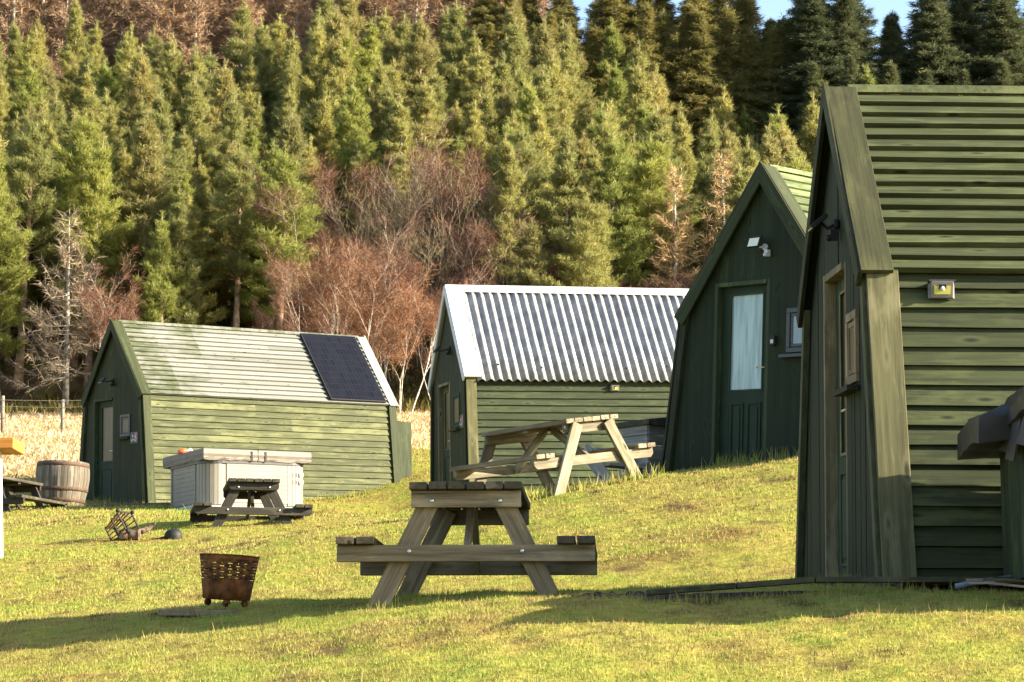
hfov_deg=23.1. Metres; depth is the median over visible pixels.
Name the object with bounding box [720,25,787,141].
conifer tree
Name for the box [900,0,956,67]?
spruce tree
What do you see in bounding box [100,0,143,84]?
larch tree
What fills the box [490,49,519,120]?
pine tree
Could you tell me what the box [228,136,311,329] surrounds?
pine tree
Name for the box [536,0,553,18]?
larch tree
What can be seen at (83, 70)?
pine tree
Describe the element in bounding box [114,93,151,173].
pine tree
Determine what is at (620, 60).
conifer tree
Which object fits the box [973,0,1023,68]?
spruce tree
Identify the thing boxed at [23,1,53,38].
larch tree
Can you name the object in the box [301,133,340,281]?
pine tree
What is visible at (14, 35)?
pine tree
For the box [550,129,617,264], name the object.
pine tree
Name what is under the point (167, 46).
pine tree
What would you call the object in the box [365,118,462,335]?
birch tree
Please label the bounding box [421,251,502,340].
birch tree
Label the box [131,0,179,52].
larch tree
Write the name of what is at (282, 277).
birch tree
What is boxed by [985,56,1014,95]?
spruce tree
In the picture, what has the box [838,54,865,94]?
spruce tree
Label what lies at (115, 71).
pine tree
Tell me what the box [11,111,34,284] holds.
pine tree
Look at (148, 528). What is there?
branch
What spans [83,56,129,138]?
pine tree
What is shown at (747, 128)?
pine tree
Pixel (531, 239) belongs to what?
pine tree
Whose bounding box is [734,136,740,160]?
pine tree
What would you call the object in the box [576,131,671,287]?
pine tree
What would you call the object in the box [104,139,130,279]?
pine tree
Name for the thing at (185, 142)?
pine tree
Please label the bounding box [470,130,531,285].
pine tree
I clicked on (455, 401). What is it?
window
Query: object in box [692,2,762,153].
conifer tree
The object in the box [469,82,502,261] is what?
pine tree
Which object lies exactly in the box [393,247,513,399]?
birch tree
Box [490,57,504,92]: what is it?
pine tree
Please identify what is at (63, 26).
larch tree
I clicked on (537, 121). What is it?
pine tree
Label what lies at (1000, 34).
spruce tree
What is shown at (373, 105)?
pine tree
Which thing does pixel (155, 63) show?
pine tree
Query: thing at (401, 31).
pine tree
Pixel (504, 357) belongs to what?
cabin
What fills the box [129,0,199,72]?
larch tree
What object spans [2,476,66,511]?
picnic table
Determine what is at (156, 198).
pine tree
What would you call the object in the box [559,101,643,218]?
pine tree
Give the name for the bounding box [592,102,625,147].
pine tree
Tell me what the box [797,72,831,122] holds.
pine tree
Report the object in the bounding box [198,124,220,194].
pine tree
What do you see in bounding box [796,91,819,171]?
pine tree
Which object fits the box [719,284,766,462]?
door
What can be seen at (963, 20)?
spruce tree
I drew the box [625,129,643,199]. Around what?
pine tree
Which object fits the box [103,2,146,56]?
larch tree
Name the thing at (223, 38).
larch tree
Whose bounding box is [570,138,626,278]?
pine tree
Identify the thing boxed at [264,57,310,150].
pine tree
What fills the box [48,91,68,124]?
pine tree
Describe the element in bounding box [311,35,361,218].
pine tree
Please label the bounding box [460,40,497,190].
pine tree
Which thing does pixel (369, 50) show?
pine tree
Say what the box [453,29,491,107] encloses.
pine tree
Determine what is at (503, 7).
conifer tree
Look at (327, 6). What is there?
pine tree
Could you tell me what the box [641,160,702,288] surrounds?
larch tree
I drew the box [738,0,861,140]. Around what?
spruce tree
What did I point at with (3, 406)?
wire fence
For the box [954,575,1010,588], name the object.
grey pipe
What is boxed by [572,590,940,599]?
bare soil
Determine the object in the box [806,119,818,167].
pine tree
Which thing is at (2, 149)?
pine tree
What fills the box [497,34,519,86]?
pine tree
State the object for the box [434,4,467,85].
pine tree
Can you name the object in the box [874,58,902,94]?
spruce tree
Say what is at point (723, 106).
pine tree
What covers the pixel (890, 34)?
spruce tree
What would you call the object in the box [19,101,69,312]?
pine tree
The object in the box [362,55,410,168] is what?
pine tree
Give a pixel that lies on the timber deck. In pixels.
(931, 582)
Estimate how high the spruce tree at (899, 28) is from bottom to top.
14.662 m
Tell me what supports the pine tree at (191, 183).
on the ground at (76, 389)
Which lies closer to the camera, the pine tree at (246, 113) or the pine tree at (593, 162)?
the pine tree at (593, 162)
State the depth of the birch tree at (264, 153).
99.44 m
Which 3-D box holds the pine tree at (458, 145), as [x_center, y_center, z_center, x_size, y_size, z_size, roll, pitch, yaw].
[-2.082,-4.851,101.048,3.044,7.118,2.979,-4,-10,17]
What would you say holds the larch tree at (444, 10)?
on the ground at (76, 389)
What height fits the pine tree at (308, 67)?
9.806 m
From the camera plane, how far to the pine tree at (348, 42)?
110.82 m
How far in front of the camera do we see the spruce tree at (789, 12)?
124.71 m
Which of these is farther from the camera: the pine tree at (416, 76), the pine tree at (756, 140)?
the pine tree at (756, 140)
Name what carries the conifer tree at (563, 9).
on the ground at (76, 389)
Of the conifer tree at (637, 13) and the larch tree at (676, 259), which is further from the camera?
the conifer tree at (637, 13)
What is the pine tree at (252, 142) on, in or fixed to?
on the ground at (76, 389)
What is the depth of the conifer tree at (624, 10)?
125.13 m
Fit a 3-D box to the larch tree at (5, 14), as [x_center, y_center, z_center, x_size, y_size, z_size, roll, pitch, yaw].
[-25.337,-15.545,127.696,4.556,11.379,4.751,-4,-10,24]
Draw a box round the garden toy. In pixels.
[178,448,192,453]
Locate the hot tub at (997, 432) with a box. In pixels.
[957,386,1023,579]
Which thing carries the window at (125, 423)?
in the cabin at (152, 397)
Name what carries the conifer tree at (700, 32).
on the ground at (76, 389)
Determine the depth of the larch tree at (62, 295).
88.15 m
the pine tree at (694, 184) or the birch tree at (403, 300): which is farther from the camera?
the pine tree at (694, 184)
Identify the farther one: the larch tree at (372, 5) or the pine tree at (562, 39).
the larch tree at (372, 5)
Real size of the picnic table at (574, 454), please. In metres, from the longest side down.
1.510 x 1.503 x 0.925 m
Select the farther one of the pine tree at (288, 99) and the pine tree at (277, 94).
the pine tree at (277, 94)
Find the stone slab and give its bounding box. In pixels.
[158,609,238,616]
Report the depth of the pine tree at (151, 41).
120.30 m
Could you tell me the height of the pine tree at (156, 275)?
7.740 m
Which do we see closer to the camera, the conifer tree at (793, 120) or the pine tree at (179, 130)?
the pine tree at (179, 130)
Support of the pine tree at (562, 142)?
on the ground at (76, 389)
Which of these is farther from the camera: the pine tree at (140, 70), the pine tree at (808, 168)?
the pine tree at (140, 70)
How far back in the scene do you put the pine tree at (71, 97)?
114.82 m
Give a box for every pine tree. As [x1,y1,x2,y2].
[0,35,32,280]
[0,45,17,113]
[0,74,13,138]
[0,92,9,141]
[0,94,8,150]
[0,119,78,388]
[0,144,45,402]
[0,158,40,363]
[1,109,21,157]
[1,142,10,328]
[3,17,23,93]
[4,57,58,160]
[5,34,44,98]
[7,89,19,122]
[7,100,36,162]
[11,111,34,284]
[15,18,64,105]
[15,26,50,104]
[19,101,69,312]
[21,106,112,348]
[24,105,63,341]
[33,88,49,115]
[34,105,126,366]
[35,91,69,314]
[36,62,67,115]
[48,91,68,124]
[51,136,141,387]
[55,0,89,112]
[65,18,108,106]
[65,57,97,121]
[67,54,92,127]
[68,59,93,124]
[70,63,96,114]
[78,81,117,183]
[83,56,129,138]
[97,106,184,320]
[98,86,133,185]
[101,173,132,314]
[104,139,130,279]
[109,32,133,106]
[112,42,172,172]
[113,21,139,121]
[113,146,136,306]
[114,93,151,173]
[117,53,159,141]
[123,174,166,290]
[125,211,192,327]
[133,84,196,292]
[142,23,159,72]
[145,195,205,321]
[148,164,214,323]
[148,178,207,328]
[149,36,165,85]
[156,33,187,90]
[160,42,188,154]
[164,193,229,325]
[168,71,215,155]
[170,44,222,147]
[171,71,226,212]
[171,124,204,209]
[177,119,199,149]
[178,163,207,259]
[190,44,202,65]
[190,154,225,329]
[192,57,249,156]
[193,141,274,327]
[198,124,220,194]
[199,139,268,330]
[200,45,222,138]
[206,86,257,288]
[209,168,230,305]
[215,0,256,102]
[220,216,254,323]
[226,55,271,140]
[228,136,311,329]
[236,144,324,329]
[238,17,277,134]
[239,99,250,135]
[241,120,266,181]
[244,92,272,163]
[256,13,299,131]
[262,104,334,334]
[263,74,299,155]
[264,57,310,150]
[266,86,301,154]
[267,29,311,130]
[267,90,301,137]
[269,100,283,152]
[288,111,308,167]
[297,0,334,84]
[298,7,331,102]
[298,18,333,152]
[300,103,328,248]
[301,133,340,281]
[302,54,334,106]
[303,4,349,97]
[304,4,365,103]
[310,90,347,267]
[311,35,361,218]
[316,76,381,245]
[318,27,366,109]
[329,90,362,246]
[332,141,377,292]
[335,0,369,70]
[343,91,382,247]
[353,15,402,150]
[356,7,396,71]
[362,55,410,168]
[365,90,439,292]
[370,12,412,88]
[370,29,406,91]
[370,79,398,247]
[371,137,412,267]
[385,56,412,148]
[396,10,449,213]
[401,21,446,146]
[402,73,459,264]
[413,67,457,231]
[428,134,485,283]
[431,38,448,89]
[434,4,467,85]
[435,98,469,243]
[437,67,465,142]
[440,0,471,95]
[447,98,491,282]
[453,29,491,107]
[458,54,473,127]
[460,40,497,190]
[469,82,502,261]
[470,115,524,284]
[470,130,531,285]
[474,121,555,274]
[482,110,525,246]
[483,85,518,190]
[486,0,534,86]
[487,75,555,181]
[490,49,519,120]
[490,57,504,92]
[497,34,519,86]
[499,12,541,116]
[508,216,558,286]
[512,76,536,120]
[516,99,564,273]
[518,71,532,94]
[528,16,561,88]
[530,137,609,281]
[530,190,620,287]
[532,64,568,174]
[538,46,581,187]
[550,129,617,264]
[554,21,600,134]
[555,18,577,50]
[555,29,593,142]
[555,124,576,209]
[555,223,602,285]
[556,70,585,146]
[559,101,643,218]
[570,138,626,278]
[571,118,593,186]
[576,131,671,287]
[584,16,632,114]
[586,59,633,128]
[591,110,629,275]
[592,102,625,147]
[595,63,625,118]
[602,98,622,142]
[608,132,659,286]
[610,129,702,284]
[619,59,659,144]
[620,40,669,120]
[624,185,688,288]
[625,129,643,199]
[626,98,681,204]
[631,100,712,288]
[642,70,694,167]
[648,62,682,147]
[664,76,690,146]
[669,101,703,277]
[684,120,732,272]
[684,159,700,276]
[694,127,708,161]
[697,106,720,155]
[704,120,741,230]
[708,83,744,158]
[713,161,751,242]
[718,152,746,228]
[734,135,760,190]
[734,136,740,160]
[736,105,761,146]
[741,134,757,171]
[753,132,761,146]
[754,102,806,168]
[755,123,785,172]
[772,127,797,166]
[775,118,805,155]
[781,135,809,177]
[786,149,803,175]
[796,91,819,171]
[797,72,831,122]
[802,153,812,172]
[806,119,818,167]
[860,64,875,94]
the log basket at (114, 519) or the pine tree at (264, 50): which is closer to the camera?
the log basket at (114, 519)
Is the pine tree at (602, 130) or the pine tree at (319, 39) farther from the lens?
the pine tree at (319, 39)
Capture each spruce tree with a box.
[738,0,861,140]
[785,0,827,33]
[790,60,824,169]
[817,0,881,86]
[823,0,882,75]
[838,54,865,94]
[871,8,909,75]
[872,12,916,94]
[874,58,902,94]
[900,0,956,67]
[901,0,976,94]
[917,68,935,84]
[930,0,992,95]
[946,0,992,42]
[958,68,978,95]
[969,0,1023,95]
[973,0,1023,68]
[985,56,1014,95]
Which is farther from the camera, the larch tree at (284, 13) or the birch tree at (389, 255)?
the larch tree at (284, 13)
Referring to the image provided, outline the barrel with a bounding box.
[35,460,89,506]
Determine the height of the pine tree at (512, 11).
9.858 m
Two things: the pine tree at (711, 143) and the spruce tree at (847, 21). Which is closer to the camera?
the pine tree at (711, 143)
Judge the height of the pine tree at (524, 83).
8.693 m
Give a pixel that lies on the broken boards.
(1008, 582)
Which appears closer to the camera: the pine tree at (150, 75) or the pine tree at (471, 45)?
the pine tree at (150, 75)
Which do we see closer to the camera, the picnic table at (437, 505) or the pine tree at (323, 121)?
the picnic table at (437, 505)
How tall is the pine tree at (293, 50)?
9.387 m
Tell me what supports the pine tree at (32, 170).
on the ground at (76, 389)
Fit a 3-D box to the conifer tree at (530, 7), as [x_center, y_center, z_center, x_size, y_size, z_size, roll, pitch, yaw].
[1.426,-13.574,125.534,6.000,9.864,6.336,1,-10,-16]
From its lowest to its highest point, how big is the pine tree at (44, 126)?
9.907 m
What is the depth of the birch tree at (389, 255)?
88.94 m
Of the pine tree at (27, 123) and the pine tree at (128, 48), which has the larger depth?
the pine tree at (128, 48)
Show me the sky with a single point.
(773, 9)
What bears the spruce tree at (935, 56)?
on the ground at (76, 389)
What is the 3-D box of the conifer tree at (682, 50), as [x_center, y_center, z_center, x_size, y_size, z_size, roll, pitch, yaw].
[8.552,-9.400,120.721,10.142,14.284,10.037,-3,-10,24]
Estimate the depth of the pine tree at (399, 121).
101.18 m
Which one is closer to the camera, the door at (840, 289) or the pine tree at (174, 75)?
the door at (840, 289)
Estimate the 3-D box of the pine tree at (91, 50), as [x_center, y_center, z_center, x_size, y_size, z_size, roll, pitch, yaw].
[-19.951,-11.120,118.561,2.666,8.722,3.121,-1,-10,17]
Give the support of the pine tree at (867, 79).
on the ground at (76, 389)
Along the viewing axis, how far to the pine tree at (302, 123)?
103.30 m
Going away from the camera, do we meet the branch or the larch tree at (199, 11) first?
the branch
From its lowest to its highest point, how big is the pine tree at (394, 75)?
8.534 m
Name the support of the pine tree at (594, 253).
on the ground at (76, 389)
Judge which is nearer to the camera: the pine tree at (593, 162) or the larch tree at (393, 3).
the pine tree at (593, 162)
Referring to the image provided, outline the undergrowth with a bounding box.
[0,311,433,413]
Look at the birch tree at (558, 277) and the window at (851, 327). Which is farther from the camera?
the birch tree at (558, 277)
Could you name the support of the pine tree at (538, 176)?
on the ground at (76, 389)
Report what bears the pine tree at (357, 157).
on the ground at (76, 389)
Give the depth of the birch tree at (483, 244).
90.87 m
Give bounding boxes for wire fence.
[0,396,81,433]
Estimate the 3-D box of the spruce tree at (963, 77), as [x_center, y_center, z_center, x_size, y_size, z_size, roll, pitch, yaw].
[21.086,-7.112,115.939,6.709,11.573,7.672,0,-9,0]
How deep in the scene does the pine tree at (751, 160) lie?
94.85 m
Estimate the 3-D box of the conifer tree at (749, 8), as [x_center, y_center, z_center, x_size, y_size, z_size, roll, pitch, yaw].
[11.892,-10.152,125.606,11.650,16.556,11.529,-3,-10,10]
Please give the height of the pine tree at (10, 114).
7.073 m
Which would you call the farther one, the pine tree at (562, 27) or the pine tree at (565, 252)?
the pine tree at (562, 27)
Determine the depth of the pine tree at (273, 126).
108.65 m
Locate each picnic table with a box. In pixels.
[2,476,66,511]
[190,478,312,527]
[336,481,596,605]
[449,414,654,495]
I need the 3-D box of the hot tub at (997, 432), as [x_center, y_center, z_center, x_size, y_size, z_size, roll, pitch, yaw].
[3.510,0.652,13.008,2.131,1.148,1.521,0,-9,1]
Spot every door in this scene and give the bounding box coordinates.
[97,400,112,501]
[442,386,449,482]
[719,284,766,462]
[836,277,846,576]
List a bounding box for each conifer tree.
[459,0,505,62]
[480,22,500,86]
[482,0,530,48]
[521,0,542,41]
[525,22,540,66]
[533,10,587,126]
[538,0,587,56]
[563,20,591,128]
[570,14,584,50]
[577,0,630,60]
[580,28,606,116]
[582,0,645,59]
[588,27,629,110]
[621,0,671,57]
[626,0,695,155]
[645,9,693,155]
[652,0,679,56]
[662,2,739,159]
[669,0,722,56]
[670,5,752,157]
[685,0,735,69]
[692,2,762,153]
[706,0,766,70]
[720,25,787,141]
[732,0,766,73]
[745,23,797,149]
[754,19,804,123]
[758,18,778,65]
[774,13,787,28]
[785,26,827,125]
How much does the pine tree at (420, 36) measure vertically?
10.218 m
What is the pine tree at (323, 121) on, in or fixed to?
on the ground at (76, 389)
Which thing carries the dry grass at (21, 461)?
on the ground at (76, 389)
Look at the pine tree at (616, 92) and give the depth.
112.16 m
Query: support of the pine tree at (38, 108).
on the ground at (76, 389)
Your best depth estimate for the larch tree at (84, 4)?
134.75 m
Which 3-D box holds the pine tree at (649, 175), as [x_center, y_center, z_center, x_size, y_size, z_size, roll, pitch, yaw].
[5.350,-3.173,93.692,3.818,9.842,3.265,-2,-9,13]
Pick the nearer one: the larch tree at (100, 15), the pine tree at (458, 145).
the pine tree at (458, 145)
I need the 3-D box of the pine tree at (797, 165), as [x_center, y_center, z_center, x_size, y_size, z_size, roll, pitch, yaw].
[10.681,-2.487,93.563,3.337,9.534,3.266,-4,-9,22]
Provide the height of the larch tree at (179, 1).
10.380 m
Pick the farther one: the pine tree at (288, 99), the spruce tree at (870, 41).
the spruce tree at (870, 41)
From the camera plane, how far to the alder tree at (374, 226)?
93.37 m
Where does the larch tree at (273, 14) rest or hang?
on the ground at (76, 389)
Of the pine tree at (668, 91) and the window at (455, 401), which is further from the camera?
the pine tree at (668, 91)
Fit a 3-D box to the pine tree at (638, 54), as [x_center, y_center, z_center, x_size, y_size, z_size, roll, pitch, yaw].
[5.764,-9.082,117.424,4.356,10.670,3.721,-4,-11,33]
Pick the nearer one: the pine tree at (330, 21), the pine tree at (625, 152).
the pine tree at (625, 152)
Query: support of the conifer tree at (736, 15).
on the ground at (76, 389)
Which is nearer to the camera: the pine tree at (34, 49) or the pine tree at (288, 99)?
the pine tree at (288, 99)
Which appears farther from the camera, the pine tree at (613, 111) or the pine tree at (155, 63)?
the pine tree at (155, 63)
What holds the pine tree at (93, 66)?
on the ground at (76, 389)
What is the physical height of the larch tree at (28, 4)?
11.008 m
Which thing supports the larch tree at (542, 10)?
on the ground at (76, 389)
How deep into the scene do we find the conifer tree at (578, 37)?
125.64 m
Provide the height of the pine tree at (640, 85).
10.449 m
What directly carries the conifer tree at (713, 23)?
on the ground at (76, 389)
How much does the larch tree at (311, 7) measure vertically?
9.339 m
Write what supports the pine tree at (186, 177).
on the ground at (76, 389)
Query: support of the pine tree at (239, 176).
on the ground at (76, 389)
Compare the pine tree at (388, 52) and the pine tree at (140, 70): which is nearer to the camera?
the pine tree at (140, 70)
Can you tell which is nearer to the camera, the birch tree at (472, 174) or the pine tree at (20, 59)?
the birch tree at (472, 174)
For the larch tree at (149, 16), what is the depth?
133.25 m
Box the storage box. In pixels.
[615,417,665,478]
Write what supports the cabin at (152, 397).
on the ground at (76, 389)
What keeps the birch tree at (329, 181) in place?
on the ground at (76, 389)
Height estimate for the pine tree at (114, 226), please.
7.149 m
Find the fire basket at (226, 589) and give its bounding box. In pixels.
[199,553,259,606]
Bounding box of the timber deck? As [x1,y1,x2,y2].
[646,577,1022,595]
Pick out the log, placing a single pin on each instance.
(134, 535)
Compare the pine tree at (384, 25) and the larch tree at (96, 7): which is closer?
the pine tree at (384, 25)
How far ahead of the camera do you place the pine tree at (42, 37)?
118.34 m
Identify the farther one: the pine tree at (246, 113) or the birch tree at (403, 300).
the pine tree at (246, 113)
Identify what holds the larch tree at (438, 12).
on the ground at (76, 389)
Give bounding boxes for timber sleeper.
[86,502,170,506]
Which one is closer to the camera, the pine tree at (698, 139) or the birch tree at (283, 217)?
the birch tree at (283, 217)
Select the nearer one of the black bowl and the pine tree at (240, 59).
the black bowl
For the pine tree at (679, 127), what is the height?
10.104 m
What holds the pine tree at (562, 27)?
on the ground at (76, 389)
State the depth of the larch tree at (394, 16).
129.55 m
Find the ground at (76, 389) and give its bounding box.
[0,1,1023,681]
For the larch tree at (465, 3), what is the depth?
130.40 m
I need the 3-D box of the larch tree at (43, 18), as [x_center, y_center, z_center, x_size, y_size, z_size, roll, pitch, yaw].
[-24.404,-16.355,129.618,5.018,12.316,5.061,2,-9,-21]
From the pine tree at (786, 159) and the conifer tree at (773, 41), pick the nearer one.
the pine tree at (786, 159)
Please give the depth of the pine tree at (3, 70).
112.07 m
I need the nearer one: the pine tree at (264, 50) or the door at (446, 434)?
the door at (446, 434)
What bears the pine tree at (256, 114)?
on the ground at (76, 389)
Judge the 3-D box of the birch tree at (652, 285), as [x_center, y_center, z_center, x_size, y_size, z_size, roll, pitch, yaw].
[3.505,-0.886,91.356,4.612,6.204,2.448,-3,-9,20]
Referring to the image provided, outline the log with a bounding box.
[119,529,140,540]
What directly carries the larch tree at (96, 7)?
on the ground at (76, 389)
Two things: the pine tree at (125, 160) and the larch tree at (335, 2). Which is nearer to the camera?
the pine tree at (125, 160)
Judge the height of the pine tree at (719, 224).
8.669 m
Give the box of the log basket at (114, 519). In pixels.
[105,508,143,539]
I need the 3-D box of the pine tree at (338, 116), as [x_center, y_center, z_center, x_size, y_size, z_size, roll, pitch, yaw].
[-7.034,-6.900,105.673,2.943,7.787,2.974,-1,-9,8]
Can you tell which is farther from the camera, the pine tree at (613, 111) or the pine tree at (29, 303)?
the pine tree at (613, 111)
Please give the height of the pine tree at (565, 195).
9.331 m
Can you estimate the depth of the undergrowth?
89.57 m
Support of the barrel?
on the ground at (76, 389)
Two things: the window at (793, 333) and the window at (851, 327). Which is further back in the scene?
the window at (793, 333)
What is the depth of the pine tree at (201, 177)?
95.53 m
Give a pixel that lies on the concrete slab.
(187, 507)
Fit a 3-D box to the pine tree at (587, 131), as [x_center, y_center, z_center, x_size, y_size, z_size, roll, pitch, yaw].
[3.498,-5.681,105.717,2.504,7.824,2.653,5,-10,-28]
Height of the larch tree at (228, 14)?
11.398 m
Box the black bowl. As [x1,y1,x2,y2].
[157,528,181,538]
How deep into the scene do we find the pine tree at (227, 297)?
94.12 m
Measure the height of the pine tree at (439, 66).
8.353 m
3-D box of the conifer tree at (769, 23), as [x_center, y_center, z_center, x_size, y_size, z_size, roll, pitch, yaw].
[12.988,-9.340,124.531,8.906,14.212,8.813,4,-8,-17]
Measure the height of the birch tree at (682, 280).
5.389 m
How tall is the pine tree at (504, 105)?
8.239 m
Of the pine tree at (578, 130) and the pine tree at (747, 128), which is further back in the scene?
the pine tree at (747, 128)
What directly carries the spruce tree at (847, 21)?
on the ground at (76, 389)
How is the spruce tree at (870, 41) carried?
on the ground at (76, 389)
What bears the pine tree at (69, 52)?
on the ground at (76, 389)
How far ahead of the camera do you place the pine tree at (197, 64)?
108.75 m
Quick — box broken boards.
[966,578,1023,587]
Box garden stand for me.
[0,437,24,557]
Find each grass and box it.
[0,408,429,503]
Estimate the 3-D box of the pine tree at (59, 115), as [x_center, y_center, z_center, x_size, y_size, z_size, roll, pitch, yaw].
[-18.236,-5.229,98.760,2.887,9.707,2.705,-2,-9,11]
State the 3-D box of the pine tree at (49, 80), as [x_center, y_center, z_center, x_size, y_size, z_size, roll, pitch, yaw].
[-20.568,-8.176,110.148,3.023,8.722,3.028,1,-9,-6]
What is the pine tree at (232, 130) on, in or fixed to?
on the ground at (76, 389)
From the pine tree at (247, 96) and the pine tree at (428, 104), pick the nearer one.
the pine tree at (428, 104)
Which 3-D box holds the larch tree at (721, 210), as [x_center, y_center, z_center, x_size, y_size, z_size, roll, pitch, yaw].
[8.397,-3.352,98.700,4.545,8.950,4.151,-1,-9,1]
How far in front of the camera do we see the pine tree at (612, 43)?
120.43 m
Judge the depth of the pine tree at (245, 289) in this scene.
96.63 m
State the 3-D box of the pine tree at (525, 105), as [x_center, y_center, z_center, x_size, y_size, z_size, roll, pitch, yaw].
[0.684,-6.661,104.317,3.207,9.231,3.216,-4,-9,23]
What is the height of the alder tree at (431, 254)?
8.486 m
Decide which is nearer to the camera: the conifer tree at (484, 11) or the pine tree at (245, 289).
the pine tree at (245, 289)
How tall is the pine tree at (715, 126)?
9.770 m
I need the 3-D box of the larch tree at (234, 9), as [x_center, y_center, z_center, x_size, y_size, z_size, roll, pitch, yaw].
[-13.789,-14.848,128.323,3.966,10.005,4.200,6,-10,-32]
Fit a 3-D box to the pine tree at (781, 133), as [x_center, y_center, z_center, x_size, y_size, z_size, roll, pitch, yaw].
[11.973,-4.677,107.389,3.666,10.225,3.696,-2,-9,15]
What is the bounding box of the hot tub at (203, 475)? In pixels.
[163,448,311,508]
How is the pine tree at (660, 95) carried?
on the ground at (76, 389)
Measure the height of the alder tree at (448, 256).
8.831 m
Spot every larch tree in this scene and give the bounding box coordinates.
[0,0,51,56]
[0,0,51,74]
[0,208,115,407]
[6,0,68,84]
[11,0,72,77]
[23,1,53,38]
[32,0,88,54]
[44,0,94,112]
[53,0,105,44]
[77,0,121,76]
[81,0,116,39]
[99,0,134,59]
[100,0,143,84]
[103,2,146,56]
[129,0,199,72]
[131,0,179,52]
[133,0,193,47]
[169,0,203,53]
[174,0,221,74]
[179,0,224,64]
[180,0,231,68]
[209,0,257,68]
[209,0,259,50]
[212,0,227,41]
[216,0,264,82]
[219,0,255,68]
[237,0,286,41]
[251,0,291,56]
[255,0,306,58]
[270,0,308,59]
[275,0,314,80]
[286,0,320,78]
[302,0,358,63]
[339,0,378,37]
[354,0,398,45]
[359,0,399,24]
[371,0,407,38]
[390,0,437,42]
[403,0,449,47]
[430,0,478,63]
[431,0,466,40]
[444,0,481,27]
[519,0,546,24]
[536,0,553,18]
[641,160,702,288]
[684,150,735,280]
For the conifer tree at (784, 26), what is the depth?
120.34 m
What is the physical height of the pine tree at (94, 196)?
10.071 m
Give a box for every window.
[116,414,130,439]
[449,392,460,431]
[778,307,801,357]
[833,309,858,396]
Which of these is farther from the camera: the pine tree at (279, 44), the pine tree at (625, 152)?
the pine tree at (279, 44)
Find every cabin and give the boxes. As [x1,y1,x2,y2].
[79,318,411,503]
[427,285,688,490]
[660,161,811,472]
[795,82,1023,589]
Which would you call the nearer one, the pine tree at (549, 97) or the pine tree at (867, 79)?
the pine tree at (549, 97)
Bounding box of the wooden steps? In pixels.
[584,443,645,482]
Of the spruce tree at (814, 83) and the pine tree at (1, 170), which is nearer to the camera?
the pine tree at (1, 170)
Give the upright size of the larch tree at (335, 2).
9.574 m
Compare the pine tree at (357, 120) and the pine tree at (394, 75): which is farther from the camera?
the pine tree at (394, 75)
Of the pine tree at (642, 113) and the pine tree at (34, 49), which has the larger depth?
the pine tree at (34, 49)
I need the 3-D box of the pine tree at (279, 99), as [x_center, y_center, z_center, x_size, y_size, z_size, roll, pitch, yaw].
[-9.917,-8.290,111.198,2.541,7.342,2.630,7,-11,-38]
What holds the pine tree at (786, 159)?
on the ground at (76, 389)
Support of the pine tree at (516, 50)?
on the ground at (76, 389)
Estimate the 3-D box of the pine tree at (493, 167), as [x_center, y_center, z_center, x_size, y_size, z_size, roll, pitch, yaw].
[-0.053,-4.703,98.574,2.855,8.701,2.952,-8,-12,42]
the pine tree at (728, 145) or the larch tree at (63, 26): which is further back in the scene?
the larch tree at (63, 26)
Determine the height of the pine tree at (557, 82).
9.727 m
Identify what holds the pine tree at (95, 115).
on the ground at (76, 389)
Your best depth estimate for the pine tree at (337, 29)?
115.39 m
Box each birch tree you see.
[68,244,150,348]
[236,149,387,333]
[245,231,358,335]
[249,286,309,334]
[257,142,344,306]
[259,233,435,350]
[283,224,415,365]
[302,103,463,324]
[340,192,434,379]
[347,264,474,411]
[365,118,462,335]
[384,138,527,316]
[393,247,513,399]
[416,204,569,285]
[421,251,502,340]
[431,246,544,285]
[543,249,583,286]
[549,264,663,287]
[664,264,687,288]
[668,270,693,288]
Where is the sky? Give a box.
[540,0,1023,72]
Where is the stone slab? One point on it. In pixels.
(170, 613)
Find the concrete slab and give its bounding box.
[176,505,292,509]
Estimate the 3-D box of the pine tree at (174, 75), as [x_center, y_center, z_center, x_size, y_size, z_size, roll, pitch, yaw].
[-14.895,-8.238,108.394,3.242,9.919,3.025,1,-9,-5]
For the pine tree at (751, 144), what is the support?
on the ground at (76, 389)
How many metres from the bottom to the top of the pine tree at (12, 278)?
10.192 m
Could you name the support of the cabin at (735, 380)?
on the ground at (76, 389)
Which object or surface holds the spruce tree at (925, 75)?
on the ground at (76, 389)
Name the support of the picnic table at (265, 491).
on the ground at (76, 389)
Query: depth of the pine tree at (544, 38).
115.25 m
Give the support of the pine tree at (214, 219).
on the ground at (76, 389)
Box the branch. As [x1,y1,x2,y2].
[141,522,155,534]
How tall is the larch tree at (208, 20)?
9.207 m
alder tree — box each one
[316,162,449,380]
[345,174,459,353]
[353,188,512,366]
[354,136,533,368]
[367,164,537,308]
[404,156,523,284]
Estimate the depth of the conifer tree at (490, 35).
121.13 m
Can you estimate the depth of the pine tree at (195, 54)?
119.50 m
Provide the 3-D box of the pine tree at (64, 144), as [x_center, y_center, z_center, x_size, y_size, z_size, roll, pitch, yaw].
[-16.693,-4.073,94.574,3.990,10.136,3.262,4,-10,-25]
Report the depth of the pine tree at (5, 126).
106.43 m
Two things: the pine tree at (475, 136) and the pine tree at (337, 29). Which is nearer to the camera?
the pine tree at (475, 136)
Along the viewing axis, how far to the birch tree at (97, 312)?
86.89 m
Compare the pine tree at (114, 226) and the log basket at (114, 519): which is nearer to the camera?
the log basket at (114, 519)
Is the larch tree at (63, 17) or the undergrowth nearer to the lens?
the undergrowth
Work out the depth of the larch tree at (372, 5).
128.92 m

